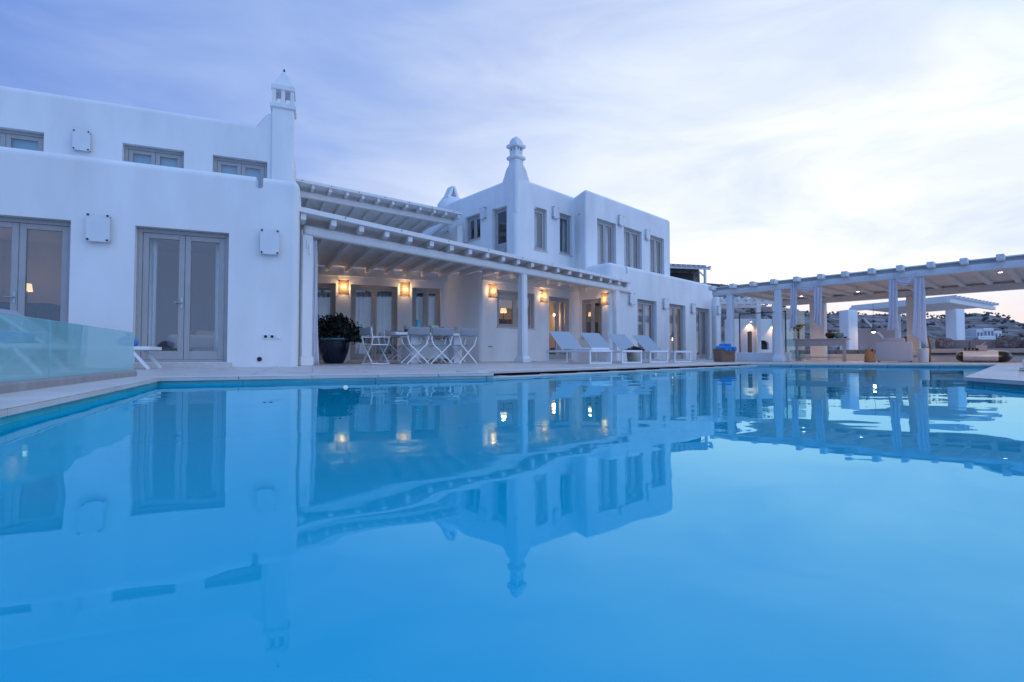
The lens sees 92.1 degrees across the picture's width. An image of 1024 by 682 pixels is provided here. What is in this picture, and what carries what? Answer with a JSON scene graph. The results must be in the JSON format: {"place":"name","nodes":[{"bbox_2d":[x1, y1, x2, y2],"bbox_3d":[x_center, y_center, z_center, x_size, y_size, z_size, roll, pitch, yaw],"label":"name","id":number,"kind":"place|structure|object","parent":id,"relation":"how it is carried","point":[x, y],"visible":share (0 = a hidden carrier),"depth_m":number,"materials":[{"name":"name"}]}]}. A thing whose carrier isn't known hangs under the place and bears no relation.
{"place":"outdoors","nodes":[
{"label":"outdoors","id":0,"kind":"place"},
{"bbox_2d":[167,330,214,350],"bbox_3d":[-6.288,0.087,10.779,1.660,0.680,2.030,1,-2,-22],"label":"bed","id":1,"kind":"object","parent":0,"point":[202,340],"visible":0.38,"depth_m":9.75,"materials":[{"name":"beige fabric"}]},
{"bbox_2d":[0,366,1023,681],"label":"pool water","id":2,"kind":"structure","parent":0,"point":[790,524],"depth_m":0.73,"materials":[{"name":"liquid"}]},
{"bbox_2d":[0,359,1023,423],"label":"pool deck","id":3,"kind":"structure","parent":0,"point":[353,367],"depth_m":7.70,"materials":[{"name":"stone"}]},
{"bbox_2d":[0,343,68,374],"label":"sun lounger","id":4,"kind":"object","parent":3,"relation":"on","point":[17,347],"visible":0.99,"depth_m":5.29,"materials":[{"name":"white metal"}]},
{"bbox_2d":[0,330,34,342],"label":"rolled towel","id":5,"kind":"object","parent":4,"relation":"on","point":[6,336],"visible":0.95,"depth_m":5.37,"materials":[{"name":"fabric"}]},
{"bbox_2d":[0,313,136,393],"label":"glass balustrade","id":6,"kind":"object","parent":3,"relation":"on","point":[20,384],"visible":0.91,"depth_m":3.15,"materials":[{"name":"glass"}]},
{"bbox_2d":[0,309,161,369],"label":"sun lounger","id":7,"kind":"object","parent":3,"relation":"on","point":[22,323],"visible":0.73,"depth_m":7.00,"materials":[{"name":"white metal"}]},
{"bbox_2d":[117,337,138,345],"bbox_3d":[-5.730,0.011,7.376,0.140,0.140,0.480,1,-2,-22],"label":"rolled towel","id":8,"kind":"object","parent":7,"relation":"on","point":[125,341],"visible":0.91,"depth_m":7.20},
{"bbox_2d":[0,69,302,368],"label":"villa wing","id":9,"kind":"structure","parent":3,"relation":"on","point":[191,205],"depth_m":8.74,"materials":[{"name":"paint"}]},
{"bbox_2d":[0,129,43,151],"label":"window","id":10,"kind":"structure","parent":9,"relation":"in","point":[8,138],"depth_m":10.69,"materials":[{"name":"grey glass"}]},
{"bbox_2d":[0,302,60,350],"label":"sideboard","id":11,"kind":"object","parent":9,"relation":"on","point":[43,312],"visible":0.33,"depth_m":10.31,"materials":[{"name":"wood"}]},
{"bbox_2d":[26,283,32,302],"bbox_3d":[-10.243,-1.001,10.422,0.182,0.420,0.179,0,-2,0],"label":"table lamp","id":12,"kind":"object","parent":11,"relation":"on","point":[29,288],"visible":0.52,"depth_m":10.41,"materials":[{"name":"white"}]},
{"bbox_2d":[0,217,70,362],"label":"glass door","id":13,"kind":"structure","parent":9,"relation":"in","point":[20,226],"depth_m":7.76,"materials":[{"name":"metal"}]},
{"bbox_2d":[72,129,90,151],"bbox_3d":[-9.472,-4.411,10.870,0.310,0.450,0.127,1,-2,-22],"label":"wall lamp","id":14,"kind":"object","parent":9,"relation":"attached to","point":[80,139],"visible":1,"depth_m":10.83,"materials":[{"name":"metal"}]},
{"bbox_2d":[85,213,110,241],"bbox_3d":[-6.650,-1.817,7.941,0.310,0.450,0.127,1,-2,-22],"label":"wall lamp","id":15,"kind":"object","parent":9,"relation":"attached to","point":[97,227],"visible":1,"depth_m":7.91,"materials":[{"name":"metal"}]},
{"bbox_2d":[124,145,183,167],"bbox_3d":[-8.357,-3.549,11.567,1.187,1.872,0.120,1,-2,-22],"label":"window","id":16,"kind":"structure","parent":9,"relation":"in","point":[132,153],"depth_m":11.56,"materials":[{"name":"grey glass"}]},
{"bbox_2d":[135,228,228,361],"bbox_3d":[-5.696,-0.769,8.607,1.358,2.263,0.281,1,-2,-22],"label":"glass door","id":17,"kind":"structure","parent":9,"relation":"in","point":[148,238],"depth_m":8.53,"materials":[{"name":"metal"}]},
{"bbox_2d":[214,157,266,187],"bbox_3d":[-6.715,-3.530,12.227,1.176,1.872,0.120,1,-2,-22],"label":"window","id":18,"kind":"structure","parent":9,"relation":"in","point":[221,165],"depth_m":12.23,"materials":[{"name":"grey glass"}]},
{"bbox_2d":[260,228,279,254],"bbox_3d":[-4.348,-1.776,8.865,0.310,0.450,0.127,1,-2,-22],"label":"wall lamp","id":19,"kind":"object","parent":9,"relation":"attached to","point":[269,241],"visible":1,"depth_m":8.83,"materials":[{"name":"metal"}]},
{"bbox_2d":[263,334,280,338],"bbox_3d":[-4.319,-0.079,8.885,0.303,0.085,0.019,1,-2,-22],"label":"wall socket","id":20,"kind":"object","parent":9,"relation":"attached to","point":[270,336],"depth_m":8.87,"materials":[{"name":"white plastic"}]},
{"bbox_2d":[318,338,349,363],"bbox_3d":[-4.431,0.249,12.298,0.790,0.624,0.790,0,-2,0],"label":"plant pot","id":21,"kind":"object","parent":3,"relation":"on","point":[333,350],"visible":0.86,"depth_m":12.03,"materials":[{"name":"blue ceramic"}]},
{"bbox_2d":[318,313,364,344],"bbox_3d":[-4.326,-0.310,12.424,1.388,0.846,1.264,0,-2,0],"label":"shrub","id":22,"kind":"object","parent":21,"relation":"in","point":[339,325],"visible":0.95,"depth_m":12.18,"materials":[{"name":"green plant"}]},
{"bbox_2d":[359,327,390,363],"bbox_3d":[-3.268,0.113,11.731,0.557,0.862,0.548,2,-2,-44],"label":"folding chair","id":23,"kind":"object","parent":3,"relation":"on","point":[366,331],"visible":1,"depth_m":11.64,"materials":[{"name":"wood"}]},
{"bbox_2d":[383,330,402,362],"bbox_3d":[-3.001,0.143,12.743,0.548,0.862,0.557,1,-2,-30],"label":"folding chair","id":24,"kind":"object","parent":3,"relation":"on","point":[386,331],"visible":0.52,"depth_m":12.83,"materials":[{"name":"wood"}]},
{"bbox_2d":[400,326,429,363],"bbox_3d":[-2.267,0.108,11.555,0.548,0.862,0.557,1,-2,-33],"label":"folding chair","id":25,"kind":"object","parent":3,"relation":"on","point":[420,331],"visible":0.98,"depth_m":11.40,"materials":[{"name":"wood"}]},
{"bbox_2d":[385,332,468,363],"bbox_3d":[-2.070,0.188,12.450,2.040,0.754,0.960,1,-2,-30],"label":"dining table","id":26,"kind":"object","parent":3,"relation":"on","point":[428,352],"visible":0.71,"depth_m":12.38,"materials":[{"name":"wood"}]},
{"bbox_2d":[426,327,452,363],"bbox_3d":[-1.744,0.117,11.845,0.548,0.862,0.557,1,-2,-27],"label":"folding chair","id":27,"kind":"object","parent":3,"relation":"on","point":[438,331],"visible":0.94,"depth_m":11.66,"materials":[{"name":"white metal"}]},
{"bbox_2d":[448,328,477,363],"bbox_3d":[-1.200,0.127,12.194,0.548,0.862,0.557,2,-2,-43],"label":"folding chair","id":28,"kind":"object","parent":3,"relation":"on","point":[468,332],"visible":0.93,"depth_m":12.07,"materials":[{"name":"white metal"}]},
{"bbox_2d":[298,206,630,365],"bbox_3d":[-1.932,-0.779,17.710,8.515,2.989,15.422,-2,-2,42],"label":"pergola","id":29,"kind":"object","parent":3,"relation":"on","point":[348,243],"visible":0.88,"depth_m":13.22,"materials":[{"name":"white paint"}]},
{"bbox_2d":[311,240,318,364],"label":"column","id":30,"kind":"structure","parent":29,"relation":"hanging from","point":[315,353],"depth_m":9.87,"materials":[{"name":"paint"}]},
{"bbox_2d":[0,363,1023,417],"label":"pool coping","id":31,"kind":"object","parent":3,"relation":"on","point":[13,403],"visible":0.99,"depth_m":4.14,"materials":[{"name":"stone"}]},
{"bbox_2d":[317,136,712,361],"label":"villa house","id":32,"kind":"structure","parent":3,"relation":"on","point":[585,231],"depth_m":18.58,"materials":[{"name":"white paint"}]},
{"bbox_2d":[317,283,335,359],"bbox_3d":[-6.112,-0.591,14.916,1.446,2.331,0.283,1,-2,-22],"label":"glass door","id":33,"kind":"structure","parent":32,"relation":"in","point":[326,293],"depth_m":15.11,"materials":[{"name":"metal"}]},
{"bbox_2d":[338,280,348,294],"bbox_3d":[-5.128,-1.632,15.028,0.310,0.450,0.127,1,-2,-22],"label":"wall lamp","id":34,"kind":"object","parent":32,"relation":"attached to","point":[343,287],"visible":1,"depth_m":14.99,"materials":[{"name":"glass"}]},
{"bbox_2d":[350,285,396,359],"bbox_3d":[-4.380,-0.571,15.611,1.416,2.331,0.282,1,-2,-22],"label":"glass door","id":35,"kind":"structure","parent":32,"relation":"in","point":[375,307],"depth_m":15.63,"materials":[{"name":"glass"}]},
{"bbox_2d":[296,178,462,242],"bbox_3d":[-5.781,-3.546,18.004,7.929,2.740,3.614,1,-2,-38],"label":"pergola","id":36,"kind":"object","parent":32,"relation":"on","point":[389,211],"visible":0.6,"depth_m":17.77,"materials":[{"name":"white paint"}]},
{"bbox_2d":[400,282,409,296],"bbox_3d":[-3.409,-1.639,15.719,0.310,0.450,0.127,1,-2,-22],"label":"wall lamp","id":37,"kind":"object","parent":32,"relation":"attached to","point":[405,289],"visible":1,"depth_m":15.68,"materials":[{"name":"glass"}]},
{"bbox_2d":[412,288,439,359],"bbox_3d":[-2.855,-0.553,16.225,0.936,2.331,0.284,1,-2,-22],"label":"glass door","id":38,"kind":"structure","parent":32,"relation":"in","point":[431,297],"depth_m":16.25,"materials":[{"name":"metal"}]},
{"bbox_2d":[464,215,480,242],"bbox_3d":[-1.475,-4.413,19.383,0.255,1.022,1.078,1,-2,-42],"label":"window","id":39,"kind":"structure","parent":32,"relation":"in","point":[475,218],"depth_m":19.47,"materials":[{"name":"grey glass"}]},
{"bbox_2d":[480,207,485,219],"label":"wall lamp","id":40,"kind":"object","parent":32,"relation":"attached to","point":[482,213],"visible":1,"depth_m":18.71,"materials":[{"name":"metal"}]},
{"bbox_2d":[488,284,496,297],"bbox_3d":[-0.631,-1.628,16.081,0.310,0.450,0.127,1,-2,-42],"label":"wall lamp","id":41,"kind":"object","parent":32,"relation":"attached to","point":[492,290],"visible":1,"depth_m":16.05,"materials":[{"name":"glass"}]},
{"bbox_2d":[495,207,506,252],"bbox_3d":[-0.354,-3.625,18.207,0.134,2.606,0.819,1,-2,-42],"label":"window","id":42,"kind":"structure","parent":32,"relation":"in","point":[502,247],"depth_m":18.41,"materials":[{"name":"wood"}]},
{"bbox_2d":[499,319,511,323],"bbox_3d":[-0.324,-0.061,18.688,0.600,1.512,0.500,1,-2,-42],"label":"cabinet","id":43,"kind":"object","parent":32,"relation":"on","point":[505,321],"visible":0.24,"depth_m":18.44,"materials":[{"name":"brown wood"}]},
{"bbox_2d":[496,290,535,329],"bbox_3d":[0.114,-1.049,16.907,1.842,1.268,0.195,1,-2,-42],"label":"window","id":44,"kind":"structure","parent":32,"relation":"in","point":[514,295],"depth_m":16.90,"materials":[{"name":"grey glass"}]},
{"bbox_2d":[534,208,547,252],"bbox_3d":[0.966,-4.136,18.448,0.784,1.611,0.360,2,-2,-44],"label":"window","id":45,"kind":"structure","parent":32,"relation":"in","point":[542,212],"depth_m":18.57,"materials":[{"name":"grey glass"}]},
{"bbox_2d":[540,290,547,302],"bbox_3d":[1.141,-1.598,17.677,0.310,0.450,0.127,1,-2,-42],"label":"wall lamp","id":46,"kind":"object","parent":32,"relation":"attached to","point":[544,296],"visible":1,"depth_m":17.64,"materials":[{"name":"glass"}]},
{"bbox_2d":[552,206,558,218],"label":"wall lamp","id":47,"kind":"object","parent":32,"relation":"attached to","point":[556,212],"visible":1,"depth_m":18.84,"materials":[{"name":"metal"}]},
{"bbox_2d":[549,297,568,358],"bbox_3d":[1.649,-0.463,18.489,1.224,2.301,0.280,1,-2,-42],"label":"glass door","id":48,"kind":"structure","parent":32,"relation":"in","point":[552,299],"depth_m":18.66,"materials":[{"name":"metal"}]},
{"bbox_2d":[559,214,572,256],"bbox_3d":[2.010,-4.165,19.474,0.842,1.617,0.361,2,-2,-44],"label":"window","id":49,"kind":"structure","parent":32,"relation":"in","point":[565,237],"depth_m":19.65,"materials":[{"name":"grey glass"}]},
{"bbox_2d":[580,298,602,338],"bbox_3d":[3.026,-0.826,18.632,0.195,1.502,1.081,1,-2,-42],"label":"glass door","id":50,"kind":"structure","parent":32,"relation":"in","point":[584,318],"depth_m":18.68,"materials":[{"name":"grey glass"}]},
{"bbox_2d":[601,293,608,305],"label":"wall lamp","id":51,"kind":"object","parent":32,"relation":"attached to","point":[604,298],"visible":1,"depth_m":18.02,"materials":[{"name":"glass"}]},
{"bbox_2d":[597,219,613,264],"bbox_3d":[3.656,-3.510,19.837,1.266,2.571,0.283,2,-2,-43],"label":"glass door","id":52,"kind":"structure","parent":32,"relation":"in","point":[605,225],"depth_m":19.85,"materials":[{"name":"metal"}]},
{"bbox_2d":[618,214,623,225],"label":"wall lamp","id":53,"kind":"object","parent":32,"relation":"attached to","point":[621,220],"visible":1,"depth_m":20.27,"materials":[{"name":"metal"}]},
{"bbox_2d":[628,293,634,304],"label":"wall lamp","id":54,"kind":"object","parent":32,"relation":"attached to","point":[632,298],"visible":1,"depth_m":18.77,"materials":[{"name":"metal"}]},
{"bbox_2d":[624,228,639,268],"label":"glass door","id":55,"kind":"structure","parent":32,"relation":"in","point":[629,262],"depth_m":21.24,"materials":[{"name":"metal"}]},
{"bbox_2d":[637,300,653,358],"bbox_3d":[5.238,-0.449,19.824,1.443,2.350,0.282,2,-2,-44],"label":"glass door","id":56,"kind":"structure","parent":32,"relation":"in","point":[644,304],"depth_m":20.15,"materials":[{"name":"metal"}]},
{"bbox_2d":[650,236,661,273],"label":"glass door","id":57,"kind":"structure","parent":32,"relation":"in","point":[654,255],"depth_m":22.58,"materials":[{"name":"metal"}]},
{"bbox_2d":[663,298,668,308],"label":"wall lamp","id":58,"kind":"object","parent":32,"relation":"attached to","point":[665,303],"visible":1,"depth_m":20.54,"materials":[{"name":"metal"}]},
{"bbox_2d":[669,304,682,358],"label":"glass door","id":59,"kind":"structure","parent":32,"relation":"in","point":[678,356],"depth_m":21.58,"materials":[{"name":"metal"}]},
{"bbox_2d":[670,264,710,283],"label":"pergola","id":60,"kind":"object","parent":32,"relation":"on","point":[690,272],"depth_m":46.81,"materials":[{"name":"white paint"}]},
{"bbox_2d":[696,308,706,358],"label":"glass door","id":61,"kind":"structure","parent":32,"relation":"in","point":[699,338],"depth_m":23.43,"materials":[{"name":"metal"}]},
{"bbox_2d":[546,331,611,363],"bbox_3d":[1.662,0.144,12.547,0.660,0.845,1.950,1,-2,-28],"label":"sun lounger","id":62,"kind":"object","parent":3,"relation":"on","point":[564,340],"visible":0.98,"depth_m":12.89,"materials":[{"name":"white metal"}]},
{"bbox_2d":[574,348,608,349],"bbox_3d":[1.937,0.193,12.029,0.540,0.049,0.720,1,-2,-28],"label":"seat cushion","id":63,"kind":"object","parent":62,"relation":"on","point":[591,348],"visible":0.97,"depth_m":11.76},
{"bbox_2d":[456,363,746,373],"bbox_3d":[2.542,0.465,9.035,0.400,0.030,8.870,-2,-2,44],"label":"deck edge","id":64,"kind":"object","parent":3,"relation":"on","point":[572,369],"visible":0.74,"depth_m":7.42,"materials":[{"name":"stone"}]},
{"bbox_2d":[578,333,641,362],"bbox_3d":[2.607,0.169,13.407,0.660,0.845,1.950,1,-2,-28],"label":"sun lounger","id":65,"kind":"object","parent":3,"relation":"on","point":[595,340],"visible":0.77,"depth_m":13.78,"materials":[{"name":"white metal"}]},
{"bbox_2d":[494,364,740,375],"bbox_3d":[2.672,0.581,8.907,0.540,0.206,8.870,-2,-2,44],"label":"overflow channel","id":66,"kind":"object","parent":3,"relation":"in","point":[538,373],"visible":0.04,"depth_m":7.74,"materials":[{"name":"black"}]},
{"bbox_2d":[494,365,757,378],"bbox_3d":[2.759,0.554,8.824,0.297,0.115,8.870,-2,-2,44],"label":"pool lip","id":67,"kind":"object","parent":3,"relation":"on","point":[502,376],"visible":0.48,"depth_m":7.11,"materials":[{"name":"stone"}]},
{"bbox_2d":[627,352,639,361],"bbox_3d":[3.272,0.437,13.193,0.410,0.299,0.407,0,-2,0],"label":"flower pot","id":68,"kind":"object","parent":3,"relation":"on","point":[633,356],"visible":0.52,"depth_m":13.02,"materials":[{"name":"grey ceramic"}]},
{"bbox_2d":[604,334,668,362],"bbox_3d":[3.552,0.194,14.266,0.660,0.845,1.950,1,-2,-28],"label":"sun lounger","id":69,"kind":"object","parent":3,"relation":"on","point":[622,341],"visible":0.73,"depth_m":14.61,"materials":[{"name":"white metal"}]},
{"bbox_2d":[632,335,691,361],"bbox_3d":[4.497,0.218,15.126,0.660,0.845,1.950,1,-2,-28],"label":"sun lounger","id":70,"kind":"object","parent":3,"relation":"on","point":[646,342],"visible":0.69,"depth_m":15.44,"materials":[{"name":"white metal"}]},
{"bbox_2d":[712,297,719,359],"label":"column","id":71,"kind":"structure","parent":3,"relation":"on","point":[715,325],"depth_m":22.97,"materials":[{"name":"white paint"}]},
{"bbox_2d":[713,349,734,361],"bbox_3d":[6.631,0.449,15.370,0.570,0.399,0.505,1,-2,-17],"label":"towel basket","id":72,"kind":"object","parent":3,"relation":"on","point":[721,355],"visible":0.9,"depth_m":15.20,"materials":[{"name":"brown wicker"}]},
{"bbox_2d":[719,297,773,351],"bbox_3d":[11.272,-0.471,24.492,2.822,3.167,2.600,0,-2,6],"label":"courtyard pergola","id":73,"kind":"object","parent":3,"relation":"on","point":[745,302],"visible":0.38,"depth_m":23.75,"materials":[{"name":"white paint"}]},
{"bbox_2d":[748,331,751,351],"bbox_3d":[12.079,0.216,25.061,0.180,1.406,0.100,0,-2,-8],"label":"wooden plank","id":74,"kind":"object","parent":3,"relation":"on","point":[749,341],"visible":0.56,"depth_m":25.02,"materials":[{"name":"grey wood"}]},
{"bbox_2d":[725,319,794,358],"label":"fireplace wall","id":75,"kind":"structure","parent":3,"relation":"on","point":[746,325],"depth_m":25.56,"materials":[{"name":"white paint"}]},
{"bbox_2d":[737,311,791,361],"bbox_3d":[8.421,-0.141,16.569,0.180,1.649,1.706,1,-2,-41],"label":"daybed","id":76,"kind":"object","parent":3,"relation":"on","point":[758,356],"visible":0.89,"depth_m":16.57,"materials":[{"name":"fabric"}]},
{"bbox_2d":[792,338,849,360],"bbox_3d":[10.655,0.309,17.021,1.652,0.774,0.540,-1,-2,39],"label":"console table","id":77,"kind":"object","parent":3,"relation":"on","point":[824,342],"visible":0.94,"depth_m":16.80,"materials":[{"name":"beige wood"}]},
{"bbox_2d":[793,331,799,338],"bbox_3d":[10.070,-0.210,17.470,0.210,0.290,0.208,-1,-2,39],"label":"flower vase","id":78,"kind":"object","parent":77,"relation":"on","point":[796,334],"visible":0.91,"depth_m":17.39,"materials":[{"name":"white ceramic"}]},
{"bbox_2d":[789,322,804,330],"bbox_3d":[10.051,-0.502,17.473,0.506,0.390,0.457,1,-2,-31],"label":"bouquet","id":79,"kind":"object","parent":78,"relation":"in","point":[797,327],"visible":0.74,"depth_m":17.37,"materials":[{"name":"green plant"}]},
{"bbox_2d":[825,331,833,337],"bbox_3d":[10.856,-0.214,16.835,0.297,0.261,0.295,-1,-2,39],"label":"round vase","id":80,"kind":"object","parent":77,"relation":"on","point":[829,334],"visible":0.87,"depth_m":16.75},
{"bbox_2d":[834,331,843,337],"bbox_3d":[11.045,-0.219,16.682,0.297,0.261,0.295,-1,-2,39],"label":"round vase","id":81,"kind":"object","parent":77,"relation":"on","point":[838,334],"visible":0.91,"depth_m":16.58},
{"bbox_2d":[795,350,875,360],"bbox_3d":[13.118,0.569,19.866,0.620,0.419,3.000,1,-2,-41],"label":"built in bench","id":82,"kind":"object","parent":3,"relation":"on","point":[855,355],"visible":0.51,"depth_m":19.53,"materials":[{"name":"white paint"}]},
{"bbox_2d":[708,254,1023,361],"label":"pavilion","id":83,"kind":"structure","parent":3,"relation":"on","point":[963,275],"depth_m":15.78,"materials":[{"name":"white paint"}]},
{"bbox_2d":[789,283,797,329],"bbox_3d":[8.748,-1.080,15.366,0.117,1.471,0.260,1,-2,-41],"label":"curtain","id":84,"kind":"object","parent":83,"relation":"hanging from","point":[793,306],"visible":1,"depth_m":15.34,"materials":[{"name":"fabric"}]},
{"bbox_2d":[794,281,818,291],"bbox_3d":[8.983,-1.651,15.063,0.064,0.300,0.691,1,-2,-41],"label":"curtain swag","id":85,"kind":"object","parent":83,"relation":"hanging from","point":[807,288],"visible":1,"depth_m":15.05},
{"bbox_2d":[813,286,821,327],"bbox_3d":[9.194,-1.007,14.851,0.117,1.239,0.263,1,-2,-41],"label":"curtain","id":86,"kind":"object","parent":83,"relation":"hanging from","point":[817,292],"visible":1,"depth_m":14.83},
{"bbox_2d":[887,279,898,330],"bbox_3d":[10.383,-0.980,13.478,0.107,1.380,0.282,1,-2,-37],"label":"curtain","id":87,"kind":"object","parent":83,"relation":"hanging from","point":[893,324],"visible":1,"depth_m":13.45,"materials":[{"name":"fabric"}]},
{"bbox_2d":[894,272,916,284],"bbox_3d":[10.555,-1.663,13.255,0.064,0.336,0.492,1,-2,-41],"label":"curtain swag","id":88,"kind":"object","parent":83,"relation":"hanging from","point":[906,281],"visible":1,"depth_m":13.24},
{"bbox_2d":[911,277,927,346],"bbox_3d":[10.751,-0.758,13.048,0.107,1.830,0.352,1,-2,-38],"label":"curtain","id":89,"kind":"object","parent":83,"relation":"hanging from","point":[919,332],"visible":1,"depth_m":13.02,"materials":[{"name":"fabric"}]},
{"bbox_2d":[864,346,875,361],"bbox_3d":[10.582,0.389,14.595,0.408,0.480,0.252,1,-2,-29],"label":"straw bag","id":90,"kind":"object","parent":3,"relation":"on","point":[869,355],"visible":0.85,"depth_m":14.49,"materials":[{"name":"beige wicker"}]},
{"bbox_2d":[863,318,883,341],"bbox_3d":[19.399,0.000,26.460,0.857,2.538,0.087,-1,-2,30],"label":"stair rail","id":91,"kind":"object","parent":3,"relation":"on","point":[870,325],"visible":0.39,"depth_m":26.52,"materials":[{"name":"white metal"}]},
{"bbox_2d":[858,328,894,349],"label":"courtyard wall","id":92,"kind":"structure","parent":3,"relation":"on","point":[866,337],"depth_m":27.56,"materials":[{"name":"paint"}]},
{"bbox_2d":[875,338,912,361],"bbox_3d":[11.626,0.274,15.009,0.880,0.729,0.900,-1,-2,39],"label":"armchair","id":93,"kind":"object","parent":3,"relation":"on","point":[894,349],"visible":0.98,"depth_m":14.68,"materials":[{"name":"beige fabric"}]},
{"bbox_2d":[839,295,998,349],"bbox_3d":[21.814,-0.358,26.297,9.004,3.244,4.831,1,-2,-33],"label":"garden pergola","id":94,"kind":"object","parent":3,"relation":"on","point":[953,307],"visible":0.73,"depth_m":25.20,"materials":[{"name":"white paint"}]},
{"bbox_2d":[918,348,928,361],"bbox_3d":[11.920,0.413,14.294,0.270,0.409,0.270,0,-2,0],"label":"stool","id":95,"kind":"object","parent":3,"relation":"on","point":[923,354],"visible":0.88,"depth_m":14.20,"materials":[{"name":"ceramic"}]},
{"bbox_2d":[926,338,1023,361],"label":"sofa","id":96,"kind":"object","parent":3,"relation":"on","point":[945,355],"visible":0.47,"depth_m":16.07,"materials":[{"name":"fabric"}]},
{"bbox_2d":[935,337,953,348],"bbox_3d":[14.511,0.085,16.558,0.474,0.417,0.249,10,-16,37],"label":"cushion","id":97,"kind":"object","parent":96,"relation":"on","point":[943,343],"visible":0.94,"depth_m":16.48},
{"bbox_2d":[996,336,1021,347],"bbox_3d":[15.738,0.057,15.623,0.565,0.417,0.249,-8,-26,37],"label":"cushion","id":98,"kind":"object","parent":96,"relation":"on","point":[1010,342],"visible":0.9,"depth_m":15.54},
{"bbox_2d":[956,350,1012,361],"bbox_3d":[13.553,0.443,14.187,1.180,0.340,0.720,-1,-2,41],"label":"coffee table","id":99,"kind":"object","parent":3,"relation":"on","point":[985,356],"visible":0.96,"depth_m":13.97,"materials":[{"name":"white paint"}]},
{"bbox_2d":[0,366,1023,424],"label":"pool wall","id":100,"kind":"structure","parent":0,"point":[2,420],"depth_m":4.36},
{"bbox_2d":[0,0,1023,322],"label":"sky","id":101,"kind":"structure","parent":0,"point":[773,139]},
{"bbox_2d":[587,322,597,332],"bbox_3d":[3.235,-0.237,20.384,0.400,1.062,0.500,1,-2,-42],"label":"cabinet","id":102,"kind":"object","parent":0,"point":[589,327],"visible":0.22,"depth_m":20.23,"materials":[{"name":"brown wood"}]},
{"bbox_2d":[703,283,1023,349],"bbox_3d":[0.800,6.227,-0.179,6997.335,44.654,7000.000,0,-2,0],"label":"terrain","id":103,"kind":"structure","parent":0,"point":[936,331],"depth_m":94.96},
{"bbox_2d":[708,283,1023,349],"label":"scrub","id":104,"kind":"object","parent":103,"relation":"on","point":[984,318],"visible":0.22,"depth_m":114.68,"materials":[{"name":"plant"}]},
{"bbox_2d":[965,329,982,335],"bbox_3d":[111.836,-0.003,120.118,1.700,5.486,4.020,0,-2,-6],"label":"village house","id":105,"kind":"structure","parent":103,"relation":"on","point":[976,332],"depth_m":118.60,"materials":[{"name":"white paint"}]},
{"bbox_2d":[967,328,993,335],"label":"village house","id":106,"kind":"structure","parent":103,"relation":"on","point":[988,331],"depth_m":122.28,"materials":[{"name":"white paint"}]},
{"bbox_2d":[965,336,995,339],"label":"wall","id":107,"kind":"structure","parent":103,"relation":"on","point":[978,337],"depth_m":112.45,"materials":[{"name":"white paint"}]},
{"bbox_2d":[898,351,918,361],"bbox_3d":[12.803,0.492,15.807,0.760,0.339,0.580,-1,-2,30],"label":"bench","id":108,"kind":"object","parent":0,"point":[915,356],"visible":0.07,"depth_m":15.58,"materials":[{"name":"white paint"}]},
{"bbox_2d":[975,345,986,349],"bbox_3d":[13.523,0.196,14.220,0.240,0.150,0.200,-1,-2,41],"label":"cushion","id":109,"kind":"object","parent":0,"point":[982,347],"visible":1,"depth_m":14.14,"materials":[{"name":"beige fabric"}]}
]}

